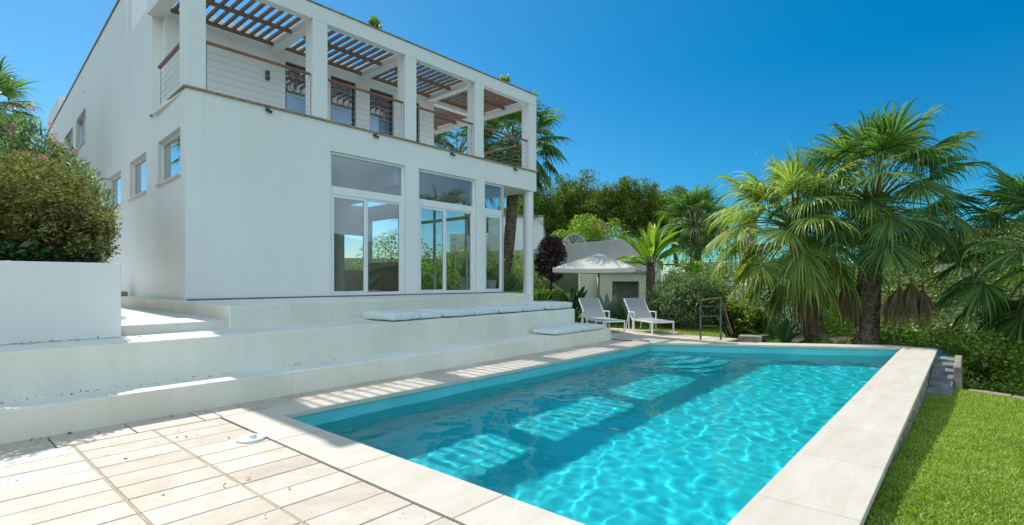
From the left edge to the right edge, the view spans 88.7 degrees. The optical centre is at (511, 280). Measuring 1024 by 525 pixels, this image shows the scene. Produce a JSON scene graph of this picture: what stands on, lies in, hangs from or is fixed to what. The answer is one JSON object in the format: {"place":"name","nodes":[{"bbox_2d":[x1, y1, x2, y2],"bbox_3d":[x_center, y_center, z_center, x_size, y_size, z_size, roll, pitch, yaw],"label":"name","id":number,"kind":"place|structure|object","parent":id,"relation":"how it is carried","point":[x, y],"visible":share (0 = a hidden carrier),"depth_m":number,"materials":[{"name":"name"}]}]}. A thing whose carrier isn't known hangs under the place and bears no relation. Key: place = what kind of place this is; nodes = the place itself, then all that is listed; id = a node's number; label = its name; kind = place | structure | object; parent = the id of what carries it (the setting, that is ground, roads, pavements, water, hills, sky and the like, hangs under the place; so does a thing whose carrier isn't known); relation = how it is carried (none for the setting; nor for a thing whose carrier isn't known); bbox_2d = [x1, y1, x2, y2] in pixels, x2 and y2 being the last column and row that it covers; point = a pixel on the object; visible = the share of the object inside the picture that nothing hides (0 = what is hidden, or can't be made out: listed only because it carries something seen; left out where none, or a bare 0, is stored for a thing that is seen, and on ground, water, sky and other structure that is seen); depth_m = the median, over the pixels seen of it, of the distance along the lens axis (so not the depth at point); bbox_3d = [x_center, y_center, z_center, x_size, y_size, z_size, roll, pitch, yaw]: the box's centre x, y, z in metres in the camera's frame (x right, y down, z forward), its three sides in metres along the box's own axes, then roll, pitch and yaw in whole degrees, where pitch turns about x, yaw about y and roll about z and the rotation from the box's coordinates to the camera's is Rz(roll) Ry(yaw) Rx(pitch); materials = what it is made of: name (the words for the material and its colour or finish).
{"place":"outdoors","nodes":[
{"label":"outdoors","id":0,"kind":"place"},
{"bbox_2d":[0,55,45,149],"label":"fan palm","id":1,"kind":"object","parent":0,"point":[8,90],"visible":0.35,"depth_m":14.08,"materials":[{"name":"green plant"}]},
{"bbox_2d":[0,261,120,344],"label":"planter wall","id":2,"kind":"structure","parent":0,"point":[40,301],"depth_m":6.18,"materials":[{"name":"white paint"}]},
{"bbox_2d":[121,306,228,335],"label":"side path","id":3,"kind":"structure","parent":0,"point":[137,321],"depth_m":7.59,"materials":[{"name":"stone"}]},
{"bbox_2d":[0,327,737,524],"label":"pool deck paving","id":4,"kind":"structure","parent":0,"point":[63,482],"depth_m":4.00,"materials":[{"name":"stone"}]},
{"bbox_2d":[72,431,306,524],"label":"paving joint filler","id":5,"kind":"object","parent":4,"relation":"on","point":[120,494],"visible":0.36,"depth_m":3.86,"materials":[{"name":"concrete"}]},
{"bbox_2d":[0,336,425,516],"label":"fallen leaves","id":6,"kind":"object","parent":4,"relation":"on","point":[31,439],"visible":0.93,"depth_m":5.47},
{"bbox_2d":[236,433,265,442],"bbox_3d":[-2.470,1.478,4.961,0.260,0.052,0.260,0,0,21],"label":"skimmer lid","id":7,"kind":"object","parent":4,"relation":"on","point":[252,438],"visible":1,"depth_m":4.92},
{"bbox_2d":[0,322,610,443],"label":"terrace step","id":8,"kind":"object","parent":4,"relation":"on","point":[34,417],"visible":0.43,"depth_m":6.45,"materials":[{"name":"paint"}]},
{"bbox_2d":[0,308,574,399],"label":"terrace step","id":9,"kind":"object","parent":8,"relation":"on","point":[32,369],"visible":0.43,"depth_m":6.91,"materials":[{"name":"paint"}]},
{"bbox_2d":[121,292,529,328],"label":"terrace platform","id":10,"kind":"structure","parent":9,"relation":"on","point":[242,313],"depth_m":9.65,"materials":[{"name":"paint"}]},
{"bbox_2d":[363,310,419,320],"bbox_3d":[-2.200,0.640,9.551,0.880,0.164,0.620,0,0,39],"label":"seat cushion","id":11,"kind":"object","parent":9,"relation":"on","point":[390,315],"visible":1,"depth_m":9.30,"materials":[{"name":"fabric"}]},
{"bbox_2d":[413,311,440,318],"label":"seat cushion","id":12,"kind":"object","parent":9,"relation":"on","point":[424,314],"visible":0.48,"depth_m":9.80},
{"bbox_2d":[416,308,473,316],"bbox_3d":[-1.345,0.643,10.570,0.880,0.157,0.820,0,0,38],"label":"seat cushion","id":13,"kind":"object","parent":9,"relation":"on","point":[450,312],"visible":0.78,"depth_m":10.30,"materials":[{"name":"fabric"}]},
{"bbox_2d":[463,308,497,314],"bbox_3d":[-0.849,0.659,11.219,0.880,0.126,0.720,0,0,40],"label":"seat cushion","id":14,"kind":"object","parent":9,"relation":"on","point":[479,311],"visible":0.58,"depth_m":10.94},
{"bbox_2d":[473,305,521,312],"bbox_3d":[-0.325,0.643,11.778,0.880,0.160,0.720,0,0,40],"label":"seat cushion","id":15,"kind":"object","parent":9,"relation":"on","point":[503,309],"visible":0.73,"depth_m":11.51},
{"bbox_2d":[505,304,543,310],"bbox_3d":[0.170,0.647,12.427,0.880,0.146,0.820,0,0,39],"label":"seat cushion","id":16,"kind":"object","parent":9,"relation":"on","point":[531,307],"visible":0.62,"depth_m":12.16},
{"bbox_2d":[519,301,571,309],"bbox_3d":[0.858,0.625,13.174,0.880,0.199,1.120,0,0,39],"label":"seat cushion","id":17,"kind":"object","parent":9,"relation":"on","point":[550,305],"visible":0.79,"depth_m":12.81,"materials":[{"name":"fabric"}]},
{"bbox_2d":[533,326,582,334],"bbox_3d":[1.060,1.132,11.971,0.640,0.135,1.150,0,0,40],"label":"seat cushion","id":18,"kind":"object","parent":8,"relation":"on","point":[553,330],"visible":1,"depth_m":11.67,"materials":[{"name":"fabric"}]},
{"bbox_2d":[565,323,604,330],"bbox_3d":[1.762,1.133,12.778,0.640,0.139,0.950,0,0,40],"label":"seat cushion","id":19,"kind":"object","parent":8,"relation":"on","point":[588,326],"visible":0.76,"depth_m":12.57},
{"bbox_2d":[578,298,624,332],"bbox_3d":[2.652,1.023,15.671,0.765,0.962,1.777,0,0,-17],"label":"sun lounger","id":20,"kind":"object","parent":4,"relation":"on","point":[592,309],"visible":0.83,"depth_m":16.10,"materials":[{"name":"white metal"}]},
{"bbox_2d":[624,298,673,334],"bbox_3d":[3.995,1.023,15.437,0.765,0.962,1.777,0,0,-15],"label":"sun lounger","id":21,"kind":"object","parent":4,"relation":"on","point":[638,309],"visible":1,"depth_m":15.83,"materials":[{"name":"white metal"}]},
{"bbox_2d":[441,289,557,300],"bbox_3d":[-2.377,1.840,26.132,14.100,2.720,11.700,0,0,41],"label":"raised garden","id":22,"kind":"object","parent":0,"point":[555,297],"visible":0.1,"depth_m":24.97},
{"bbox_2d":[353,230,432,286],"bbox_3d":[-5.683,-0.785,25.505,3.994,3.384,4.058,0,0,41],"label":"garden shrub","id":23,"kind":"object","parent":22,"relation":"on","point":[390,255],"visible":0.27,"depth_m":24.99,"materials":[{"name":"green plant"}]},
{"bbox_2d":[421,255,468,289],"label":"garden shrub","id":24,"kind":"object","parent":22,"relation":"on","point":[427,276],"visible":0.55,"depth_m":22.53,"materials":[{"name":"green plant"}]},
{"bbox_2d":[423,238,498,289],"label":"garden shrub","id":25,"kind":"object","parent":22,"relation":"on","point":[452,255],"visible":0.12,"depth_m":26.43,"materials":[{"name":"green plant"}]},
{"bbox_2d":[457,259,468,289],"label":"shrub","id":26,"kind":"object","parent":22,"relation":"on","point":[461,269],"visible":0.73,"depth_m":20.59,"materials":[{"name":"green plant"}]},
{"bbox_2d":[434,120,503,234],"bbox_3d":[-2.589,-3.287,23.962,5.101,8.773,4.846,0,0,41],"label":"fan palm","id":27,"kind":"object","parent":22,"relation":"on","point":[449,145],"visible":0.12,"depth_m":23.37,"materials":[{"name":"green plant"}]},
{"bbox_2d":[486,260,498,288],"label":"shrub","id":28,"kind":"object","parent":22,"relation":"on","point":[491,283],"visible":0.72,"depth_m":18.97,"materials":[{"name":"green plant"}]},
{"bbox_2d":[486,270,522,290],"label":"flowering shrub","id":29,"kind":"object","parent":22,"relation":"on","point":[510,283],"visible":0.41,"depth_m":21.71,"materials":[{"name":"green plant"}]},
{"bbox_2d":[486,251,535,289],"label":"flowering shrub","id":30,"kind":"object","parent":22,"relation":"on","point":[513,264],"visible":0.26,"depth_m":24.44,"materials":[{"name":"green plant"}]},
{"bbox_2d":[452,289,578,293],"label":"raised lawn grass","id":31,"kind":"structure","parent":22,"relation":"on","point":[538,291],"depth_m":20.39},
{"bbox_2d":[486,249,545,289],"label":"garden shrub","id":32,"kind":"object","parent":22,"relation":"on","point":[536,282],"visible":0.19,"depth_m":27.52,"materials":[{"name":"green plant"}]},
{"bbox_2d":[456,88,576,287],"bbox_3d":[0.048,-3.835,24.443,5.517,9.869,5.913,0,0,41],"label":"fan palm","id":33,"kind":"object","parent":22,"relation":"on","point":[503,122],"visible":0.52,"depth_m":24.06,"materials":[{"name":"green plant"}]},
{"bbox_2d":[533,285,558,300],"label":"strap leaf plant","id":34,"kind":"object","parent":22,"relation":"on","point":[542,297],"visible":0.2,"depth_m":19.13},
{"bbox_2d":[533,234,567,298],"bbox_3d":[1.633,-0.597,22.306,1.615,2.800,1.588,0,0,41],"label":"purple plum tree","id":35,"kind":"object","parent":22,"relation":"on","point":[550,254],"visible":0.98,"depth_m":22.03,"materials":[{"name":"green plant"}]},
{"bbox_2d":[0,0,1023,280],"label":"sky","id":36,"kind":"structure","parent":0,"point":[670,93],"materials":[{"name":"blue"}]},
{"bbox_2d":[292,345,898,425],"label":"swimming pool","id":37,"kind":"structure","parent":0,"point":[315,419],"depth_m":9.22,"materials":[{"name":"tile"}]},
{"bbox_2d":[222,340,937,524],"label":"pool coping","id":38,"kind":"object","parent":37,"relation":"on","point":[833,470],"visible":0.99,"depth_m":4.49,"materials":[{"name":"stone"}]},
{"bbox_2d":[314,351,892,524],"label":"pool water","id":39,"kind":"structure","parent":37,"relation":"in","point":[675,438],"depth_m":5.94,"materials":[{"name":"liquid"}]},
{"bbox_2d":[576,310,725,337],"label":"back lawn","id":40,"kind":"structure","parent":0,"point":[579,316],"depth_m":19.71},
{"bbox_2d":[446,249,536,277],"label":"boundary wall","id":41,"kind":"structure","parent":40,"relation":"on","point":[496,252],"depth_m":30.00,"materials":[{"name":"paint"}]},
{"bbox_2d":[550,286,597,319],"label":"broad leaf plant","id":42,"kind":"object","parent":40,"relation":"on","point":[574,300],"visible":0.3,"depth_m":19.39,"materials":[{"name":"plant"}]},
{"bbox_2d":[568,301,584,322],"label":"broad leaf plant","id":43,"kind":"object","parent":40,"relation":"on","point":[578,313],"visible":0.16,"depth_m":18.07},
{"bbox_2d":[579,274,596,297],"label":"garden wall","id":44,"kind":"structure","parent":40,"relation":"on","point":[588,282],"depth_m":28.00,"materials":[{"name":"paint"}]},
{"bbox_2d":[553,254,640,322],"bbox_3d":[3.149,0.290,19.001,2.800,2.520,2.800,0,0,17],"label":"parasol","id":45,"kind":"object","parent":40,"relation":"on","point":[598,264],"visible":0.86,"depth_m":17.99,"materials":[{"name":"fabric"}]},
{"bbox_2d":[538,237,660,284],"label":"boundary wall","id":46,"kind":"structure","parent":40,"relation":"on","point":[615,249],"depth_m":30.29,"materials":[{"name":"paint"}]},
{"bbox_2d":[563,234,584,243],"bbox_3d":[3.952,-2.470,33.515,1.639,1.040,1.040,0,0,0],"label":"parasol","id":47,"kind":"object","parent":46,"relation":"on","point":[572,238],"visible":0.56,"depth_m":33.75,"materials":[{"name":"fabric"}]},
{"bbox_2d":[587,219,608,241],"bbox_3d":[5.421,-2.956,33.000,1.350,1.912,0.600,0,0,0],"label":"timber frame","id":48,"kind":"object","parent":46,"relation":"on","point":[606,227],"visible":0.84,"depth_m":32.93,"materials":[{"name":"wood"}]},
{"bbox_2d":[597,291,625,323],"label":"agave","id":49,"kind":"object","parent":40,"relation":"on","point":[607,304],"visible":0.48,"depth_m":18.07,"materials":[{"name":"green plant"}]},
{"bbox_2d":[607,297,635,325],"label":"strap leaf plant","id":50,"kind":"object","parent":40,"relation":"on","point":[622,315],"visible":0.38,"depth_m":17.62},
{"bbox_2d":[597,271,658,308],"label":"garden store","id":51,"kind":"structure","parent":40,"relation":"on","point":[630,285],"depth_m":27.20,"materials":[{"name":"paint"}]},
{"bbox_2d":[612,281,637,308],"bbox_3d":[5.904,1.025,27.599,1.400,1.950,0.200,0,0,0],"label":"window","id":52,"kind":"structure","parent":51,"relation":"in","point":[621,288],"depth_m":27.50,"materials":[{"name":"glass"}]},
{"bbox_2d":[610,214,698,317],"bbox_3d":[5.663,-0.537,21.770,3.740,4.474,3.680,0,0,30],"label":"palm tree","id":53,"kind":"object","parent":40,"relation":"on","point":[650,243],"visible":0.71,"depth_m":21.76,"materials":[{"name":"green plant"}]},
{"bbox_2d":[645,258,727,316],"bbox_3d":[6.633,0.454,19.933,3.134,2.660,2.903,0,0,41],"label":"yellow shrub","id":54,"kind":"object","parent":40,"relation":"on","point":[696,268],"visible":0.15,"depth_m":19.92,"materials":[{"name":"green plant"}]},
{"bbox_2d":[645,268,729,328],"bbox_3d":[5.588,0.671,16.846,2.650,2.185,2.388,0,0,41],"label":"oleander bush","id":55,"kind":"object","parent":40,"relation":"on","point":[684,295],"visible":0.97,"depth_m":16.30,"materials":[{"name":"green plant"}]},
{"bbox_2d":[344,232,1023,334],"bbox_3d":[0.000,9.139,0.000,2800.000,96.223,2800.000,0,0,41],"label":"hills","id":56,"kind":"structure","parent":0,"point":[568,281],"depth_m":30.24,"materials":[{"name":"plant"}]},
{"bbox_2d":[46,0,537,301],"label":"villa","id":57,"kind":"object","parent":56,"relation":"on","point":[230,159],"visible":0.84,"depth_m":12.63,"materials":[{"name":"white paint"}]},
{"bbox_2d":[76,113,85,150],"bbox_3d":[-15.540,-5.408,19.005,2.390,1.185,0.260,0,0,44],"label":"window","id":58,"kind":"structure","parent":57,"relation":"in","point":[82,124],"depth_m":19.37,"materials":[{"name":"metal"}]},
{"bbox_2d":[111,173,120,207],"bbox_3d":[-11.029,-2.477,14.679,1.990,0.945,0.310,0,0,44],"label":"window","id":59,"kind":"structure","parent":57,"relation":"in","point":[116,181],"depth_m":14.85,"materials":[{"name":"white glass"}]},
{"bbox_2d":[127,156,146,200],"bbox_3d":[-8.898,-2.477,12.625,1.850,0.945,0.310,0,0,44],"label":"window","id":60,"kind":"structure","parent":57,"relation":"in","point":[140,166],"depth_m":12.87,"materials":[{"name":"white glass"}]},
{"bbox_2d":[155,132,180,186],"bbox_3d":[-6.873,-2.477,10.677,1.830,0.945,0.310,0,0,44],"label":"window","id":61,"kind":"structure","parent":57,"relation":"in","point":[171,148],"depth_m":10.85,"materials":[{"name":"white glass"}]},
{"bbox_2d":[285,62,305,113],"bbox_3d":[-5.734,-4.670,13.992,0.180,2.060,0.900,0,0,42],"label":"terrace door","id":62,"kind":"structure","parent":57,"relation":"in","point":[287,103],"depth_m":13.96,"materials":[{"name":"glass"}]},
{"bbox_2d":[331,76,354,125],"bbox_3d":[-4.888,-4.670,14.939,0.180,2.060,0.900,0,0,42],"label":"terrace door","id":63,"kind":"structure","parent":57,"relation":"in","point":[334,115],"depth_m":15.10,"materials":[{"name":"glass"}]},
{"bbox_2d":[330,151,403,295],"bbox_3d":[-3.537,-1.295,12.825,0.090,3.350,2.110,0,0,42],"label":"glazed door","id":64,"kind":"structure","parent":57,"relation":"in","point":[335,192],"depth_m":12.77,"materials":[{"name":"white glass"}]},
{"bbox_2d":[368,15,382,28],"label":"roof plant","id":65,"kind":"object","parent":57,"relation":"on","point":[372,19],"visible":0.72,"depth_m":13.19,"materials":[{"name":"green plant"}]},
{"bbox_2d":[370,89,391,134],"bbox_3d":[-4.039,-4.670,15.888,0.180,2.060,0.950,0,0,42],"label":"terrace door","id":66,"kind":"structure","parent":57,"relation":"in","point":[373,125],"depth_m":16.06,"materials":[{"name":"glass"}]},
{"bbox_2d":[419,169,473,293],"bbox_3d":[-1.848,-1.295,14.717,0.090,3.350,2.120,0,0,42],"label":"glazed door","id":67,"kind":"structure","parent":57,"relation":"in","point":[423,204],"depth_m":14.68,"materials":[{"name":"white glass"}]},
{"bbox_2d":[485,182,502,291],"bbox_3d":[-0.602,-1.295,16.109,0.090,3.350,0.900,0,0,42],"label":"glazed door","id":68,"kind":"structure","parent":57,"relation":"in","point":[491,213],"depth_m":16.32,"materials":[{"name":"white glass"}]},
{"bbox_2d":[450,215,548,251],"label":"neighbour house","id":69,"kind":"structure","parent":56,"relation":"on","point":[492,235],"depth_m":42.37,"materials":[{"name":"white paint"}]},
{"bbox_2d":[504,177,571,234],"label":"pine tree","id":70,"kind":"object","parent":56,"relation":"on","point":[549,210],"visible":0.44,"depth_m":42.60,"materials":[{"name":"green plant"}]},
{"bbox_2d":[551,229,571,240],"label":"lime shrub","id":71,"kind":"object","parent":56,"relation":"on","point":[563,234],"visible":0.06,"depth_m":36.22,"materials":[{"name":"green plant"}]},
{"bbox_2d":[561,212,608,241],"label":"lime shrub","id":72,"kind":"object","parent":56,"relation":"on","point":[589,235],"visible":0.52,"depth_m":35.63,"materials":[{"name":"green plant"}]},
{"bbox_2d":[548,168,625,240],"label":"pine tree","id":73,"kind":"object","parent":56,"relation":"on","point":[573,194],"visible":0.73,"depth_m":43.78,"materials":[{"name":"green plant"}]},
{"bbox_2d":[592,217,630,240],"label":"lime shrub","id":74,"kind":"object","parent":56,"relation":"on","point":[612,229],"visible":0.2,"depth_m":37.69,"materials":[{"name":"green plant"}]},
{"bbox_2d":[598,175,661,237],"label":"pine tree","id":75,"kind":"object","parent":56,"relation":"on","point":[632,213],"visible":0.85,"depth_m":42.50,"materials":[{"name":"green plant"}]},
{"bbox_2d":[629,190,687,239],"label":"pine tree","id":76,"kind":"object","parent":56,"relation":"on","point":[662,224],"visible":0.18,"depth_m":44.39,"materials":[{"name":"green plant"}]},
{"bbox_2d":[660,184,707,266],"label":"pine tree","id":77,"kind":"object","parent":56,"relation":"on","point":[674,191],"visible":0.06,"depth_m":45.48,"materials":[{"name":"green plant"}]},
{"bbox_2d":[653,181,740,273],"bbox_3d":[8.383,-1.284,23.997,4.260,6.767,4.115,0,0,41],"label":"fan palm","id":78,"kind":"object","parent":56,"relation":"on","point":[698,200],"visible":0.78,"depth_m":23.46,"materials":[{"name":"green plant"}]},
{"bbox_2d":[679,212,728,247],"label":"pine tree","id":79,"kind":"object","parent":56,"relation":"on","point":[710,219],"visible":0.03,"depth_m":48.20,"materials":[{"name":"green plant"}]},
{"bbox_2d":[683,262,798,331],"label":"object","id":80,"kind":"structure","parent":56,"relation":"on","point":[737,290],"depth_m":27.00,"materials":[{"name":"green plant"}]},
{"bbox_2d":[741,219,756,261],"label":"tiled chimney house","id":81,"kind":"structure","parent":56,"relation":"on","point":[750,240],"depth_m":29.15,"materials":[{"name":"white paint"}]},
{"bbox_2d":[739,254,841,333],"bbox_3d":[11.631,1.023,22.006,3.975,4.601,3.991,0,0,41],"label":"garden shrub","id":82,"kind":"object","parent":56,"relation":"on","point":[793,325],"visible":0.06,"depth_m":21.46,"materials":[{"name":"green plant"}]},
{"bbox_2d":[823,289,905,338],"bbox_3d":[14.180,2.089,21.369,3.296,3.739,3.027,0,0,14],"label":"garden shrub","id":83,"kind":"object","parent":56,"relation":"on","point":[847,331],"visible":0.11,"depth_m":21.04,"materials":[{"name":"green plant"}]},
{"bbox_2d":[822,220,1023,346],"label":"hillside woods","id":84,"kind":"object","parent":56,"relation":"on","point":[933,296],"visible":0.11,"depth_m":186.26,"materials":[{"name":"leaf"},{"name":"bark"}]},
{"bbox_2d":[953,355,961,389],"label":"stair side wall","id":85,"kind":"structure","parent":56,"relation":"on","point":[957,375],"depth_m":9.44,"materials":[{"name":"white stone"}]},
{"bbox_2d":[962,380,1023,395],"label":"creeper","id":86,"kind":"object","parent":56,"relation":"on","point":[993,387],"visible":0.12,"depth_m":11.08,"materials":[{"name":"green plant"}]},
{"bbox_2d":[733,328,993,367],"bbox_3d":[9.048,2.725,17.340,7.273,1.350,9.677,0,0,-31],"label":"planting bed","id":87,"kind":"object","parent":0,"point":[800,337],"depth_m":18.49,"materials":[{"name":"plant"}]},
{"bbox_2d":[657,271,736,325],"bbox_3d":[6.925,1.076,19.483,3.042,2.945,3.103,0,0,41],"label":"garden shrub","id":88,"kind":"object","parent":87,"relation":"on","point":[726,293],"visible":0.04,"depth_m":19.08,"materials":[{"name":"green plant"}]},
{"bbox_2d":[708,298,771,337],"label":"garden shrub","id":89,"kind":"object","parent":87,"relation":"on","point":[754,320],"visible":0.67,"depth_m":17.68,"materials":[{"name":"green plant"}]},
{"bbox_2d":[699,252,780,327],"bbox_3d":[9.018,0.875,21.453,3.606,4.324,3.705,0,0,41],"label":"garden shrub","id":90,"kind":"object","parent":87,"relation":"on","point":[727,280],"visible":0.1,"depth_m":20.96,"materials":[{"name":"green plant"}]},
{"bbox_2d":[738,334,762,342],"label":"stair wall","id":91,"kind":"structure","parent":87,"relation":"on","point":[749,338],"depth_m":14.28,"materials":[{"name":"white stone"}]},
{"bbox_2d":[746,318,820,342],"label":"broad leaf plant","id":92,"kind":"object","parent":87,"relation":"on","point":[781,333],"visible":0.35,"depth_m":14.40,"materials":[{"name":"plant"}]},
{"bbox_2d":[699,139,903,341],"bbox_3d":[8.233,-0.672,15.261,5.276,6.645,5.048,0,0,41],"label":"fan palm","id":93,"kind":"object","parent":87,"relation":"on","point":[800,277],"visible":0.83,"depth_m":14.40,"materials":[{"name":"green plant"}]},
{"bbox_2d":[797,336,847,343],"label":"broad leaf plant","id":94,"kind":"object","parent":87,"relation":"on","point":[825,340],"visible":0.15,"depth_m":13.80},
{"bbox_2d":[761,97,998,344],"bbox_3d":[9.929,-1.104,14.415,5.268,7.508,5.982,0,0,41],"label":"fan palm","id":95,"kind":"object","parent":87,"relation":"on","point":[883,138],"visible":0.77,"depth_m":13.35,"materials":[{"name":"green plant"}]},
{"bbox_2d":[845,322,985,363],"bbox_3d":[11.208,2.395,14.882,3.550,2.509,2.857,0,0,41],"label":"vine bush","id":96,"kind":"object","parent":87,"relation":"on","point":[883,341],"visible":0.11,"depth_m":14.68,"materials":[{"name":"green plant"}]},
{"bbox_2d":[887,327,1023,391],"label":"vine bush","id":97,"kind":"object","parent":87,"relation":"on","point":[1001,358],"visible":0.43,"depth_m":11.99,"materials":[{"name":"green plant"}]},
{"bbox_2d":[912,162,1023,367],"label":"fan palm","id":98,"kind":"object","parent":87,"relation":"on","point":[1005,314],"visible":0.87,"depth_m":12.69,"materials":[{"name":"green plant"}]},
{"bbox_2d":[917,346,951,356],"bbox_3d":[9.726,1.687,12.343,1.271,0.285,0.826,0,0,1],"label":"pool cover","id":99,"kind":"object","parent":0,"point":[940,350],"visible":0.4,"depth_m":12.10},
{"bbox_2d":[864,388,1023,524],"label":"lawn","id":100,"kind":"structure","parent":0,"point":[922,455],"depth_m":4.62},
{"bbox_2d":[873,366,931,501],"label":"pool outer wall","id":101,"kind":"structure","parent":100,"relation":"on","point":[918,404],"depth_m":6.76,"materials":[{"name":"stone"}]},
{"bbox_2d":[925,356,954,398],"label":"slate steps","id":102,"kind":"structure","parent":100,"relation":"on","point":[940,379],"depth_m":9.57,"materials":[{"name":"stone"}]},
{"bbox_2d":[968,388,1023,399],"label":"lawn kerb","id":103,"kind":"structure","parent":100,"relation":"on","point":[998,393],"depth_m":8.92,"materials":[{"name":"grey stone"}]},
{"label":"garden bed soil","id":104,"kind":"structure","parent":0,"visible":0},
{"bbox_2d":[0,237,102,262],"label":"dark ground plant","id":105,"kind":"object","parent":104,"relation":"on","point":[15,252],"visible":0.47,"depth_m":6.44,"materials":[{"name":"green plant"}]},
{"bbox_2d":[0,101,121,254],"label":"pink oleander","id":106,"kind":"object","parent":104,"relation":"on","point":[13,134],"visible":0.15,"depth_m":9.54,"materials":[{"name":"green plant"}]},
{"bbox_2d":[0,133,122,262],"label":"clipped bush","id":107,"kind":"object","parent":104,"relation":"on","point":[51,214],"visible":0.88,"depth_m":6.73,"materials":[{"name":"green plant"}]},
{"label":"garden stairs","id":108,"kind":"structure","parent":0,"visible":0},
{"bbox_2d":[700,297,732,339],"bbox_3d":[5.196,1.220,13.302,0.850,1.602,0.073,0,0,2],"label":"stair handrail","id":109,"kind":"object","parent":108,"relation":"attached to","point":[721,304],"visible":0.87,"depth_m":13.29,"materials":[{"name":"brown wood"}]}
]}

